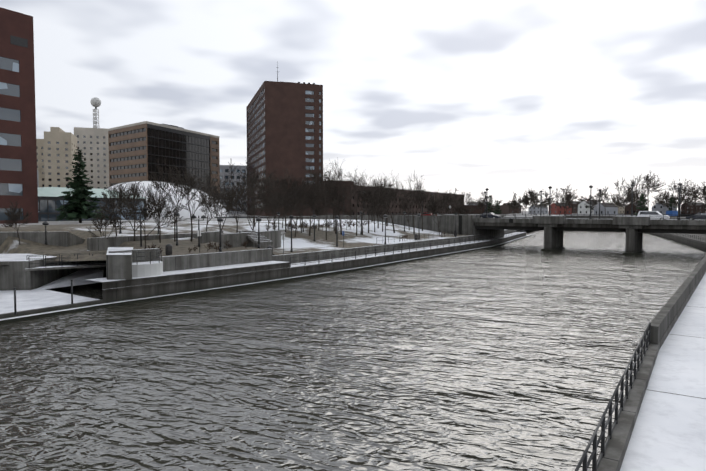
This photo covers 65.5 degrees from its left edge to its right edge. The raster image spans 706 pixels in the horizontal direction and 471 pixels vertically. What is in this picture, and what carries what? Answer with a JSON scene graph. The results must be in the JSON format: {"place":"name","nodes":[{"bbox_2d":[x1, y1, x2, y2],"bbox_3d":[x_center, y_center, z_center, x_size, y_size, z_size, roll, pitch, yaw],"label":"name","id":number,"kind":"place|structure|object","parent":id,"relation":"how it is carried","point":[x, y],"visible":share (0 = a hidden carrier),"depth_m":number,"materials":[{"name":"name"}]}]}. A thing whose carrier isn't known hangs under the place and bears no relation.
{"place":"outdoors","nodes":[
{"label":"outdoors","id":0,"kind":"place"},
{"bbox_2d":[0,230,280,263],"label":"park walls","id":1,"kind":"structure","parent":0,"point":[250,237],"depth_m":61.52,"materials":[{"name":"grey concrete"}]},
{"bbox_2d":[0,230,534,323],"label":"bank walls","id":2,"kind":"structure","parent":0,"point":[127,280],"depth_m":51.62,"materials":[{"name":"grey concrete"}]},
{"bbox_2d":[13,252,104,314],"bbox_3d":[-23.171,3.439,44.769,6.600,2.969,14.993,-1,3,-27],"label":"footbridge railing","id":3,"kind":"object","parent":2,"relation":"on","point":[45,259],"visible":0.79,"depth_m":49.19,"materials":[{"name":"black metal"}]},
{"bbox_2d":[114,230,524,266],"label":"bank railings","id":4,"kind":"object","parent":2,"relation":"on","point":[384,250],"visible":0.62,"depth_m":74.10,"materials":[{"name":"black metal"}]},
{"bbox_2d":[0,230,705,470],"bbox_3d":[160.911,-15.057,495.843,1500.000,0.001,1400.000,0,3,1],"label":"river","id":5,"kind":"structure","parent":0,"point":[516,355],"depth_m":26.10,"materials":[{"name":"grey liquid"}]},
{"bbox_2d":[0,211,705,265],"bbox_3d":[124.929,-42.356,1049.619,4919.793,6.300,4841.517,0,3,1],"label":"ground","id":6,"kind":"structure","parent":0,"point":[303,242],"depth_m":79.34,"materials":[{"name":"white snow"}]},
{"bbox_2d":[0,7,37,223],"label":"red brick building","id":7,"kind":"structure","parent":6,"relation":"on","point":[18,165],"depth_m":91.40,"materials":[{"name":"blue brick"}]},
{"bbox_2d":[36,139,44,186],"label":"beige block","id":8,"kind":"structure","parent":6,"relation":"on","point":[40,159],"depth_m":288.22,"materials":[{"name":"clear concrete"}]},
{"bbox_2d":[0,254,106,290],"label":"terrace","id":9,"kind":"structure","parent":6,"relation":"on","point":[17,273],"depth_m":49.79,"materials":[{"name":"concrete"}]},
{"bbox_2d":[44,127,77,186],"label":"beige block","id":10,"kind":"structure","parent":6,"relation":"on","point":[60,146],"depth_m":284.29,"materials":[{"name":"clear concrete"}]},
{"bbox_2d":[74,97,108,188],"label":"building with tower","id":11,"kind":"structure","parent":6,"relation":"on","point":[92,144],"depth_m":336.46,"materials":[{"name":"beige concrete"}]},
{"bbox_2d":[38,187,146,220],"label":"glass pavilion","id":12,"kind":"structure","parent":6,"relation":"on","point":[49,199],"depth_m":112.55,"materials":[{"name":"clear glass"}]},
{"bbox_2d":[108,121,219,200],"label":"dark office","id":13,"kind":"structure","parent":6,"relation":"on","point":[137,150],"depth_m":239.74,"materials":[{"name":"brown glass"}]},
{"bbox_2d":[107,180,228,217],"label":"white dome","id":14,"kind":"structure","parent":6,"relation":"on","point":[184,213],"depth_m":159.99,"materials":[{"name":"fabric"}]},
{"bbox_2d":[220,165,246,213],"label":"grey block","id":15,"kind":"structure","parent":6,"relation":"on","point":[223,170],"depth_m":310.61,"materials":[{"name":"blue concrete"}]},
{"bbox_2d":[1,157,478,248],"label":"park trees","id":16,"kind":"object","parent":6,"relation":"on","point":[295,194],"visible":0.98,"depth_m":77.53,"materials":[{"name":"brown plant"}]},
{"bbox_2d":[42,206,457,251],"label":"lamp posts","id":17,"kind":"object","parent":6,"relation":"on","point":[219,219],"visible":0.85,"depth_m":61.11,"materials":[{"name":"black metal"}]},
{"bbox_2d":[148,219,372,252],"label":"shrubs","id":18,"kind":"object","parent":6,"relation":"on","point":[209,245],"visible":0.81,"depth_m":88.30,"materials":[{"name":"plant"}]},
{"bbox_2d":[246,61,322,215],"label":"brick tower","id":19,"kind":"structure","parent":6,"relation":"on","point":[284,125],"depth_m":214.75,"materials":[{"name":"red brick"}]},
{"bbox_2d":[165,206,456,254],"bbox_3d":[18.200,-1.302,72.188,52.450,6.145,76.282,2,3,38],"label":"park clutter","id":20,"kind":"object","parent":6,"relation":"on","point":[168,249],"visible":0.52,"depth_m":54.61,"materials":[{"name":"black metal"}]},
{"bbox_2d":[324,180,352,184],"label":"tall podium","id":21,"kind":"object","parent":6,"relation":"on","point":[350,182],"visible":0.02,"depth_m":221.25,"materials":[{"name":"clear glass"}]},
{"bbox_2d":[55,149,676,222],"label":"conifers","id":22,"kind":"object","parent":6,"relation":"on","point":[78,210],"visible":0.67,"depth_m":95.01,"materials":[{"name":"green plant"}]},
{"bbox_2d":[296,185,463,215],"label":"brown wing","id":23,"kind":"structure","parent":6,"relation":"on","point":[330,209],"depth_m":218.13,"materials":[{"name":"brown brick"}]},
{"bbox_2d":[400,232,444,240],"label":"benches","id":24,"kind":"object","parent":6,"relation":"on","point":[406,236],"visible":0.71,"depth_m":91.02,"materials":[{"name":"brown wood"}]},
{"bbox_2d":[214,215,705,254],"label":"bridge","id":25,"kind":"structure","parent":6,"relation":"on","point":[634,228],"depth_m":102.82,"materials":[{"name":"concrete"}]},
{"bbox_2d":[480,213,500,217],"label":"car","id":26,"kind":"object","parent":25,"relation":"on","point":[491,215],"visible":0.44,"depth_m":114.23,"materials":[{"name":"black metal"}]},
{"bbox_2d":[313,183,682,219],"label":"street lamps","id":27,"kind":"object","parent":25,"relation":"on","point":[632,186],"visible":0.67,"depth_m":102.76,"materials":[{"name":"black metal"}]},
{"bbox_2d":[327,213,705,219],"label":"bridge railing","id":28,"kind":"object","parent":25,"relation":"on","point":[609,216],"visible":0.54,"depth_m":105.27,"materials":[{"name":"grey metal"}]},
{"bbox_2d":[637,211,669,219],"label":"white suv","id":29,"kind":"object","parent":25,"relation":"on","point":[648,213],"visible":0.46,"depth_m":95.84,"materials":[{"name":"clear metal"}]},
{"bbox_2d":[686,213,705,219],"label":"car","id":30,"kind":"object","parent":25,"relation":"on","point":[700,215],"visible":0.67,"depth_m":97.65,"materials":[{"name":"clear metal"}]},
{"bbox_2d":[457,205,508,213],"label":"dark block","id":31,"kind":"structure","parent":6,"relation":"on","point":[504,209],"depth_m":313.24,"materials":[{"name":"grey"}]},
{"bbox_2d":[436,171,705,215],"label":"trees","id":32,"kind":"object","parent":6,"relation":"on","point":[532,199],"visible":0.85,"depth_m":273.62,"materials":[{"name":"brown plant"}]},
{"bbox_2d":[470,199,705,215],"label":"houses","id":33,"kind":"structure","parent":6,"relation":"on","point":[582,209],"depth_m":321.20,"materials":[{"name":"grey paint"},{"name":"white paint"},{"name":"blue paint"}]},
{"bbox_2d":[0,0,705,210],"label":"sky","id":34,"kind":"structure","parent":0,"point":[504,97],"materials":[{"name":"white"}]},
{"bbox_2d":[597,233,705,470],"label":"walkway","id":35,"kind":"structure","parent":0,"point":[660,425],"depth_m":17.63,"materials":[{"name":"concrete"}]},
{"bbox_2d":[575,233,705,470],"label":"railing","id":36,"kind":"object","parent":35,"relation":"on","point":[641,349],"visible":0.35,"depth_m":15.25,"materials":[{"name":"black metal"}]},
{"bbox_2d":[648,256,705,343],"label":"parapet","id":37,"kind":"structure","parent":35,"relation":"on","point":[662,320],"depth_m":30.67,"materials":[{"name":"concrete"}]}
]}

